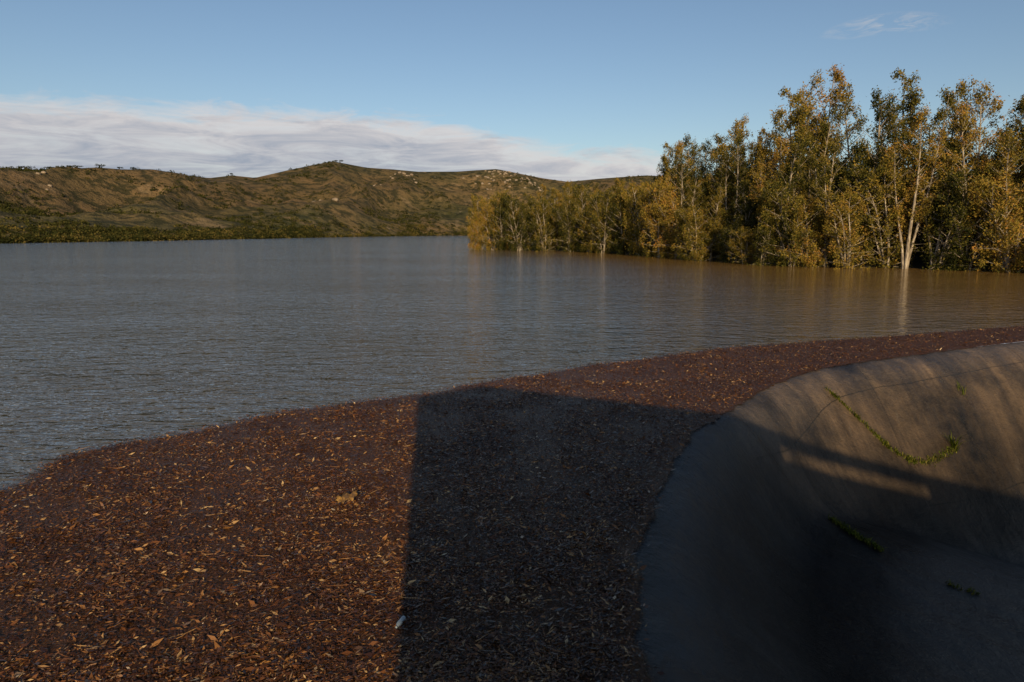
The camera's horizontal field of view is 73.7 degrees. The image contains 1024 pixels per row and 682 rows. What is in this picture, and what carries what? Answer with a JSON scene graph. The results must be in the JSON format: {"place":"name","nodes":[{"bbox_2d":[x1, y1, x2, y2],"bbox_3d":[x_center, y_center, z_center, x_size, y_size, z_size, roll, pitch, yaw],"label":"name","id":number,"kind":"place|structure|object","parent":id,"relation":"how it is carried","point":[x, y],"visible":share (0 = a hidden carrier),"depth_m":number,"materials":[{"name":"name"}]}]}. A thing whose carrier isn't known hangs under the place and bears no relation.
{"place":"outdoors","nodes":[
{"label":"outdoors","id":0,"kind":"place"},
{"bbox_2d":[0,161,924,241],"bbox_3d":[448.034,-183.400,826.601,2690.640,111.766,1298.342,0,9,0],"label":"scrub hills","id":1,"kind":"structure","parent":0,"point":[93,193],"depth_m":610.28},
{"bbox_2d":[18,160,342,174],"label":"ridge trees","id":2,"kind":"object","parent":1,"relation":"on","point":[101,166],"visible":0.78,"depth_m":649.17,"materials":[{"name":"green plant"}]},
{"bbox_2d":[0,220,488,242],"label":"lakeshore bushes","id":3,"kind":"object","parent":1,"relation":"on","point":[87,235],"visible":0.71,"depth_m":361.93,"materials":[{"name":"green plant"}]},
{"bbox_2d":[35,170,541,201],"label":"rock outcrop","id":4,"kind":"object","parent":1,"relation":"on","point":[336,199],"visible":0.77,"depth_m":994.49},
{"bbox_2d":[0,161,658,239],"bbox_3d":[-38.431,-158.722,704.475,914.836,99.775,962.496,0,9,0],"label":"hillside scrub","id":5,"kind":"object","parent":1,"relation":"on","point":[7,206],"visible":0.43,"depth_m":504.44,"materials":[{"name":"green plant"}]},
{"bbox_2d":[0,235,1023,490],"bbox_3d":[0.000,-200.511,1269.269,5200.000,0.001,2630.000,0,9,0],"label":"lake water","id":6,"kind":"structure","parent":0,"point":[108,343],"depth_m":39.71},
{"bbox_2d":[466,210,489,249],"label":"eucalyptus tree","id":7,"kind":"object","parent":6,"relation":"in","point":[476,233],"visible":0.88,"depth_m":178.21,"materials":[{"name":"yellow plant"}]},
{"bbox_2d":[478,197,500,249],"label":"eucalyptus tree","id":8,"kind":"object","parent":6,"relation":"in","point":[484,208],"visible":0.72,"depth_m":176.40,"materials":[{"name":"green plant"}]},
{"bbox_2d":[0,326,1023,681],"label":"floating debris mat","id":9,"kind":"object","parent":6,"relation":"on","point":[442,498],"visible":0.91,"depth_m":12.22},
{"bbox_2d":[335,490,356,502],"bbox_3d":[-3.041,2.836,12.522,0.398,0.191,0.242,-5,16,-28],"label":"bark piece","id":10,"kind":"object","parent":9,"relation":"on","point":[344,497],"visible":1,"depth_m":12.47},
{"bbox_2d":[0,325,1022,681],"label":"fallen leaves","id":11,"kind":"object","parent":9,"relation":"on","point":[386,673],"depth_m":10.57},
{"bbox_2d":[613,211,628,246],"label":"eucalyptus tree","id":12,"kind":"object","parent":6,"relation":"in","point":[618,224],"visible":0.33,"depth_m":143.38,"materials":[{"name":"green plant"}]},
{"bbox_2d":[878,102,950,268],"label":"eucalyptus tree","id":13,"kind":"object","parent":6,"relation":"in","point":[905,261],"visible":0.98,"depth_m":88.06,"materials":[{"name":"green plant"}]},
{"bbox_2d":[911,151,970,269],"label":"eucalyptus tree","id":14,"kind":"object","parent":6,"relation":"in","point":[927,226],"visible":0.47,"depth_m":87.68,"materials":[{"name":"green plant"}]},
{"bbox_2d":[904,178,979,270],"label":"eucalyptus tree","id":15,"kind":"object","parent":6,"relation":"in","point":[957,210],"visible":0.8,"depth_m":86.33,"materials":[{"name":"green plant"}]},
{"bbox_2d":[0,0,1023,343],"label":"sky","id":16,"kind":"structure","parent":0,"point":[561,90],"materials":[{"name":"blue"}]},
{"bbox_2d":[511,244,1023,271],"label":"wooded bank","id":17,"kind":"structure","parent":0,"point":[917,261],"depth_m":97.99,"materials":[{"name":"soil"}]},
{"bbox_2d":[465,193,491,249],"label":"eucalyptus tree","id":18,"kind":"object","parent":17,"relation":"on","point":[474,203],"visible":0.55,"depth_m":178.47,"materials":[{"name":"green plant"}]},
{"bbox_2d":[488,188,510,247],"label":"eucalyptus tree","id":19,"kind":"object","parent":17,"relation":"on","point":[495,196],"visible":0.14,"depth_m":178.84,"materials":[{"name":"green plant"}]},
{"bbox_2d":[487,193,518,249],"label":"eucalyptus tree","id":20,"kind":"object","parent":17,"relation":"on","point":[501,244],"visible":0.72,"depth_m":173.87,"materials":[{"name":"green plant"}]},
{"bbox_2d":[490,195,526,249],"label":"eucalyptus tree","id":21,"kind":"object","parent":17,"relation":"on","point":[506,245],"visible":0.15,"depth_m":177.82,"materials":[{"name":"green plant"}]},
{"bbox_2d":[501,193,531,250],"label":"eucalyptus tree","id":22,"kind":"object","parent":17,"relation":"on","point":[517,232],"visible":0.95,"depth_m":169.21,"materials":[{"name":"green plant"}]},
{"bbox_2d":[524,202,554,250],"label":"eucalyptus tree","id":23,"kind":"object","parent":17,"relation":"on","point":[531,242],"visible":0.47,"depth_m":168.05,"materials":[{"name":"green plant"}]},
{"bbox_2d":[532,184,549,205],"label":"eucalyptus tree","id":24,"kind":"object","parent":17,"relation":"on","point":[542,193],"visible":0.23,"depth_m":187.21,"materials":[{"name":"green plant"}]},
{"bbox_2d":[526,195,557,250],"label":"eucalyptus tree","id":25,"kind":"object","parent":17,"relation":"on","point":[541,229],"visible":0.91,"depth_m":165.80,"materials":[{"name":"green plant"}]},
{"bbox_2d":[538,187,564,248],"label":"eucalyptus tree","id":26,"kind":"object","parent":17,"relation":"on","point":[557,205],"visible":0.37,"depth_m":170.62,"materials":[{"name":"green plant"}]},
{"bbox_2d":[551,233,566,248],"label":"eucalyptus tree","id":27,"kind":"object","parent":17,"relation":"on","point":[558,236],"visible":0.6,"depth_m":172.76,"materials":[{"name":"green plant"}]},
{"bbox_2d":[556,180,576,225],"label":"eucalyptus tree","id":28,"kind":"object","parent":17,"relation":"on","point":[564,187],"visible":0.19,"depth_m":182.29,"materials":[{"name":"green plant"}]},
{"bbox_2d":[551,202,586,251],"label":"eucalyptus tree","id":29,"kind":"object","parent":17,"relation":"on","point":[568,240],"visible":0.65,"depth_m":161.51,"materials":[{"name":"green plant"}]},
{"bbox_2d":[562,183,578,229],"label":"eucalyptus tree","id":30,"kind":"object","parent":17,"relation":"on","point":[570,195],"visible":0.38,"depth_m":171.57,"materials":[{"name":"green plant"}]},
{"bbox_2d":[567,181,604,251],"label":"eucalyptus tree","id":31,"kind":"object","parent":17,"relation":"on","point":[578,192],"visible":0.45,"depth_m":157.41,"materials":[{"name":"green plant"}]},
{"bbox_2d":[577,193,605,252],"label":"eucalyptus tree","id":32,"kind":"object","parent":17,"relation":"on","point":[591,249],"visible":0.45,"depth_m":152.96,"materials":[{"name":"green plant"}]},
{"bbox_2d":[586,187,617,253],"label":"eucalyptus tree","id":33,"kind":"object","parent":17,"relation":"on","point":[598,220],"visible":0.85,"depth_m":147.12,"materials":[{"name":"green plant"}]},
{"bbox_2d":[611,178,625,220],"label":"eucalyptus tree","id":34,"kind":"object","parent":17,"relation":"on","point":[620,187],"visible":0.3,"depth_m":158.97,"materials":[{"name":"green plant"}]},
{"bbox_2d":[605,187,643,254],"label":"eucalyptus tree","id":35,"kind":"object","parent":17,"relation":"on","point":[622,249],"visible":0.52,"depth_m":142.06,"materials":[{"name":"green plant"}]},
{"bbox_2d":[617,176,655,255],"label":"eucalyptus tree","id":36,"kind":"object","parent":17,"relation":"on","point":[636,247],"visible":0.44,"depth_m":137.40,"materials":[{"name":"green plant"}]},
{"bbox_2d":[633,180,678,256],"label":"eucalyptus tree","id":37,"kind":"object","parent":17,"relation":"on","point":[646,247],"visible":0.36,"depth_m":130.03,"materials":[{"name":"green plant"}]},
{"bbox_2d":[640,176,684,257],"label":"eucalyptus tree","id":38,"kind":"object","parent":17,"relation":"on","point":[662,198],"visible":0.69,"depth_m":124.90,"materials":[{"name":"green plant"}]},
{"bbox_2d":[656,142,676,192],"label":"eucalyptus tree","id":39,"kind":"object","parent":17,"relation":"on","point":[666,160],"visible":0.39,"depth_m":157.63,"materials":[{"name":"green plant"}]},
{"bbox_2d":[655,140,688,188],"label":"eucalyptus tree","id":40,"kind":"object","parent":17,"relation":"on","point":[676,167],"visible":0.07,"depth_m":155.47,"materials":[{"name":"green plant"}]},
{"bbox_2d":[668,159,686,221],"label":"eucalyptus tree","id":41,"kind":"object","parent":17,"relation":"on","point":[677,164],"visible":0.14,"depth_m":137.78,"materials":[{"name":"green plant"}]},
{"bbox_2d":[648,193,714,258],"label":"eucalyptus tree","id":42,"kind":"object","parent":17,"relation":"on","point":[657,207],"visible":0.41,"depth_m":122.21,"materials":[{"name":"green plant"}]},
{"bbox_2d":[663,154,707,256],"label":"eucalyptus tree","id":43,"kind":"object","parent":17,"relation":"on","point":[694,180],"visible":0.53,"depth_m":123.46,"materials":[{"name":"green plant"}]},
{"bbox_2d":[664,140,711,211],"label":"eucalyptus tree","id":44,"kind":"object","parent":17,"relation":"on","point":[679,148],"visible":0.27,"depth_m":133.27,"materials":[{"name":"green plant"}]},
{"bbox_2d":[666,133,710,206],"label":"eucalyptus tree","id":45,"kind":"object","parent":17,"relation":"on","point":[689,152],"visible":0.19,"depth_m":141.45,"materials":[{"name":"green plant"}]},
{"bbox_2d":[672,218,707,259],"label":"eucalyptus tree","id":46,"kind":"object","parent":17,"relation":"on","point":[679,238],"visible":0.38,"depth_m":116.72,"materials":[{"name":"green plant"}]},
{"bbox_2d":[681,185,705,240],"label":"eucalyptus tree","id":47,"kind":"object","parent":17,"relation":"on","point":[696,196],"visible":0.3,"depth_m":118.61,"materials":[{"name":"green plant"}]},
{"bbox_2d":[669,202,730,260],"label":"eucalyptus tree","id":48,"kind":"object","parent":17,"relation":"on","point":[687,234],"visible":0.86,"depth_m":113.75,"materials":[{"name":"green plant"}]},
{"bbox_2d":[693,139,729,213],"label":"eucalyptus tree","id":49,"kind":"object","parent":17,"relation":"on","point":[706,146],"visible":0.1,"depth_m":143.89,"materials":[{"name":"green plant"}]},
{"bbox_2d":[696,186,729,259],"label":"eucalyptus tree","id":50,"kind":"object","parent":17,"relation":"on","point":[720,215],"visible":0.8,"depth_m":113.72,"materials":[{"name":"green plant"}]},
{"bbox_2d":[689,149,736,225],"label":"eucalyptus tree","id":51,"kind":"object","parent":17,"relation":"on","point":[703,184],"visible":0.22,"depth_m":128.67,"materials":[{"name":"green plant"}]},
{"bbox_2d":[698,133,729,219],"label":"eucalyptus tree","id":52,"kind":"object","parent":17,"relation":"on","point":[718,139],"visible":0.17,"depth_m":135.24,"materials":[{"name":"green plant"}]},
{"bbox_2d":[702,142,742,252],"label":"eucalyptus tree","id":53,"kind":"object","parent":17,"relation":"on","point":[719,150],"visible":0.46,"depth_m":123.97,"materials":[{"name":"green plant"}]},
{"bbox_2d":[705,222,754,259],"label":"eucalyptus tree","id":54,"kind":"object","parent":17,"relation":"on","point":[717,230],"visible":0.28,"depth_m":113.31,"materials":[{"name":"green plant"}]},
{"bbox_2d":[714,215,746,262],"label":"eucalyptus tree","id":55,"kind":"object","parent":17,"relation":"on","point":[738,223],"visible":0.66,"depth_m":107.94,"materials":[{"name":"green plant"}]},
{"bbox_2d":[721,119,754,217],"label":"eucalyptus tree","id":56,"kind":"object","parent":17,"relation":"on","point":[736,126],"visible":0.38,"depth_m":121.36,"materials":[{"name":"green plant"}]},
{"bbox_2d":[722,134,753,202],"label":"eucalyptus tree","id":57,"kind":"object","parent":17,"relation":"on","point":[742,159],"visible":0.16,"depth_m":128.27,"materials":[{"name":"green plant"}]},
{"bbox_2d":[713,132,763,245],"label":"eucalyptus tree","id":58,"kind":"object","parent":17,"relation":"on","point":[736,142],"visible":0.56,"depth_m":118.04,"materials":[{"name":"green plant"}]},
{"bbox_2d":[725,226,759,263],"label":"eucalyptus tree","id":59,"kind":"object","parent":17,"relation":"on","point":[741,239],"visible":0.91,"depth_m":102.55,"materials":[{"name":"green plant"}]},
{"bbox_2d":[722,113,764,203],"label":"eucalyptus tree","id":60,"kind":"object","parent":17,"relation":"on","point":[742,127],"visible":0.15,"depth_m":133.22,"materials":[{"name":"green plant"}]},
{"bbox_2d":[728,177,764,258],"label":"eucalyptus tree","id":61,"kind":"object","parent":17,"relation":"on","point":[748,208],"visible":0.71,"depth_m":109.44,"materials":[{"name":"green plant"}]},
{"bbox_2d":[728,193,775,252],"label":"eucalyptus tree","id":62,"kind":"object","parent":17,"relation":"on","point":[753,221],"visible":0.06,"depth_m":120.12,"materials":[{"name":"green plant"}]},
{"bbox_2d":[747,217,781,265],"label":"eucalyptus tree","id":63,"kind":"object","parent":17,"relation":"on","point":[761,261],"visible":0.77,"depth_m":97.92,"materials":[{"name":"green plant"}]},
{"bbox_2d":[748,127,781,255],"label":"eucalyptus tree","id":64,"kind":"object","parent":17,"relation":"on","point":[760,151],"visible":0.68,"depth_m":112.48,"materials":[{"name":"green plant"}]},
{"bbox_2d":[747,135,793,250],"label":"eucalyptus tree","id":65,"kind":"object","parent":17,"relation":"on","point":[778,154],"visible":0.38,"depth_m":100.90,"materials":[{"name":"green plant"}]},
{"bbox_2d":[759,132,814,258],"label":"eucalyptus tree","id":66,"kind":"object","parent":17,"relation":"on","point":[793,169],"visible":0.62,"depth_m":95.75,"materials":[{"name":"green plant"}]},
{"bbox_2d":[755,180,825,266],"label":"eucalyptus tree","id":67,"kind":"object","parent":17,"relation":"on","point":[780,201],"visible":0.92,"depth_m":94.80,"materials":[{"name":"green plant"}]},
{"bbox_2d":[762,188,818,260],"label":"eucalyptus tree","id":68,"kind":"object","parent":17,"relation":"on","point":[787,213],"visible":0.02,"depth_m":100.16,"materials":[{"name":"green plant"}]},
{"bbox_2d":[772,85,815,189],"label":"eucalyptus tree","id":69,"kind":"object","parent":17,"relation":"on","point":[798,119],"visible":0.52,"depth_m":105.03,"materials":[{"name":"green plant"}]},
{"bbox_2d":[763,69,827,180],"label":"eucalyptus tree","id":70,"kind":"object","parent":17,"relation":"on","point":[809,93],"visible":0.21,"depth_m":119.28,"materials":[{"name":"green plant"}]},
{"bbox_2d":[786,92,827,177],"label":"eucalyptus tree","id":71,"kind":"object","parent":17,"relation":"on","point":[813,122],"visible":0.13,"depth_m":112.32,"materials":[{"name":"green plant"}]},
{"bbox_2d":[774,198,855,267],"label":"eucalyptus tree","id":72,"kind":"object","parent":17,"relation":"on","point":[814,254],"visible":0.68,"depth_m":94.13,"materials":[{"name":"green plant"}]},
{"bbox_2d":[794,106,848,237],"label":"eucalyptus tree","id":73,"kind":"object","parent":17,"relation":"on","point":[811,145],"visible":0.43,"depth_m":101.81,"materials":[{"name":"green plant"}]},
{"bbox_2d":[801,127,856,266],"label":"eucalyptus tree","id":74,"kind":"object","parent":17,"relation":"on","point":[822,179],"visible":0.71,"depth_m":92.78,"materials":[{"name":"green plant"}]},
{"bbox_2d":[805,63,855,210],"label":"eucalyptus tree","id":75,"kind":"object","parent":17,"relation":"on","point":[836,78],"visible":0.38,"depth_m":108.27,"materials":[{"name":"green plant"}]},
{"bbox_2d":[811,202,872,264],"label":"eucalyptus tree","id":76,"kind":"object","parent":17,"relation":"on","point":[857,231],"visible":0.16,"depth_m":94.82,"materials":[{"name":"green plant"}]},
{"bbox_2d":[820,86,876,203],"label":"eucalyptus tree","id":77,"kind":"object","parent":17,"relation":"on","point":[846,101],"visible":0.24,"depth_m":105.28,"materials":[{"name":"green plant"}]},
{"bbox_2d":[815,186,883,268],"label":"eucalyptus tree","id":78,"kind":"object","parent":17,"relation":"on","point":[841,201],"visible":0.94,"depth_m":90.33,"materials":[{"name":"green plant"}]},
{"bbox_2d":[815,156,883,255],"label":"eucalyptus tree","id":79,"kind":"object","parent":17,"relation":"on","point":[837,180],"visible":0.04,"depth_m":102.78,"materials":[{"name":"green plant"}]},
{"bbox_2d":[828,85,912,258],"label":"eucalyptus tree","id":80,"kind":"object","parent":17,"relation":"on","point":[858,153],"visible":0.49,"depth_m":95.34,"materials":[{"name":"green plant"}]},
{"bbox_2d":[838,159,923,268],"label":"eucalyptus tree","id":81,"kind":"object","parent":17,"relation":"on","point":[871,180],"visible":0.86,"depth_m":91.13,"materials":[{"name":"green plant"}]},
{"bbox_2d":[851,100,917,258],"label":"eucalyptus tree","id":82,"kind":"object","parent":17,"relation":"on","point":[880,154],"visible":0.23,"depth_m":96.61,"materials":[{"name":"green plant"}]},
{"bbox_2d":[864,186,924,264],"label":"eucalyptus tree","id":83,"kind":"object","parent":17,"relation":"on","point":[905,213],"visible":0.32,"depth_m":93.43,"materials":[{"name":"green plant"}]},
{"bbox_2d":[864,145,934,257],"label":"eucalyptus tree","id":84,"kind":"object","parent":17,"relation":"on","point":[919,239],"visible":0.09,"depth_m":98.97,"materials":[{"name":"green plant"}]},
{"bbox_2d":[883,67,928,209],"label":"eucalyptus tree","id":85,"kind":"object","parent":17,"relation":"on","point":[913,96],"visible":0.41,"depth_m":100.52,"materials":[{"name":"green plant"}]},
{"bbox_2d":[895,85,968,260],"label":"eucalyptus tree","id":86,"kind":"object","parent":17,"relation":"on","point":[947,99],"visible":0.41,"depth_m":92.93,"materials":[{"name":"green plant"}]},
{"bbox_2d":[912,154,965,253],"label":"eucalyptus tree","id":87,"kind":"object","parent":17,"relation":"on","point":[923,248],"visible":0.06,"depth_m":107.11,"materials":[{"name":"green plant"}]},
{"bbox_2d":[915,75,986,183],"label":"eucalyptus tree","id":88,"kind":"object","parent":17,"relation":"on","point":[963,87],"visible":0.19,"depth_m":95.07,"materials":[{"name":"green plant"}]},
{"bbox_2d":[919,207,982,259],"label":"eucalyptus tree","id":89,"kind":"object","parent":17,"relation":"on","point":[944,241],"visible":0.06,"depth_m":91.74,"materials":[{"name":"green plant"}]},
{"bbox_2d":[921,167,1016,270],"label":"eucalyptus tree","id":90,"kind":"object","parent":17,"relation":"on","point":[961,260],"visible":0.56,"depth_m":85.33,"materials":[{"name":"green plant"}]},
{"bbox_2d":[933,99,1005,264],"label":"eucalyptus tree","id":91,"kind":"object","parent":17,"relation":"on","point":[963,115],"visible":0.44,"depth_m":86.10,"materials":[{"name":"green plant"}]},
{"bbox_2d":[927,145,1014,255],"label":"eucalyptus tree","id":92,"kind":"object","parent":17,"relation":"on","point":[973,169],"visible":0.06,"depth_m":92.69,"materials":[{"name":"green plant"}]},
{"bbox_2d":[948,80,1023,263],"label":"eucalyptus tree","id":93,"kind":"object","parent":17,"relation":"on","point":[994,106],"visible":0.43,"depth_m":89.66,"materials":[{"name":"green plant"}]},
{"bbox_2d":[958,160,1023,272],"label":"eucalyptus tree","id":94,"kind":"object","parent":17,"relation":"on","point":[1014,227],"visible":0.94,"depth_m":81.62,"materials":[{"name":"green plant"}]},
{"bbox_2d":[975,196,1023,265],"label":"eucalyptus tree","id":95,"kind":"object","parent":17,"relation":"on","point":[994,241],"visible":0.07,"depth_m":88.75,"materials":[{"name":"green plant"}]},
{"bbox_2d":[984,127,1023,270],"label":"eucalyptus tree","id":96,"kind":"object","parent":17,"relation":"on","point":[1010,145],"visible":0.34,"depth_m":82.69,"materials":[{"name":"green plant"}]},
{"bbox_2d":[987,94,1023,264],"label":"eucalyptus tree","id":97,"kind":"object","parent":17,"relation":"on","point":[1022,176],"visible":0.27,"depth_m":86.17,"materials":[{"name":"green plant"}]},
{"bbox_2d":[1006,95,1023,174],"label":"eucalyptus tree","id":98,"kind":"object","parent":17,"relation":"on","point":[1022,100],"visible":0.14,"depth_m":97.14,"materials":[{"name":"green plant"}]},
{"bbox_2d":[1008,101,1023,262],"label":"eucalyptus tree","id":99,"kind":"object","parent":17,"relation":"on","point":[1021,130],"visible":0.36,"depth_m":87.25,"materials":[{"name":"green plant"}]},
{"bbox_2d":[634,342,1023,681],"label":"concrete spillway","id":100,"kind":"object","parent":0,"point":[760,567],"visible":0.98,"depth_m":17.50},
{"bbox_2d":[828,513,886,551],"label":"green weeds","id":101,"kind":"object","parent":100,"relation":"on","point":[858,536],"visible":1,"depth_m":18.66,"materials":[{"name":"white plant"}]},
{"bbox_2d":[825,385,957,466],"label":"green weeds","id":102,"kind":"object","parent":100,"relation":"on","point":[911,459],"visible":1,"depth_m":23.61,"materials":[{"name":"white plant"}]},
{"bbox_2d":[946,430,970,451],"bbox_3d":[16.119,3.681,24.890,1.142,0.745,0.945,0,9,0],"label":"dry grass tuft","id":103,"kind":"object","parent":100,"relation":"on","point":[953,443],"visible":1,"depth_m":24.87,"materials":[{"name":"green plant"}]},
{"bbox_2d":[946,579,979,595],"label":"green weeds","id":104,"kind":"object","parent":100,"relation":"on","point":[967,590],"visible":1,"depth_m":17.59,"materials":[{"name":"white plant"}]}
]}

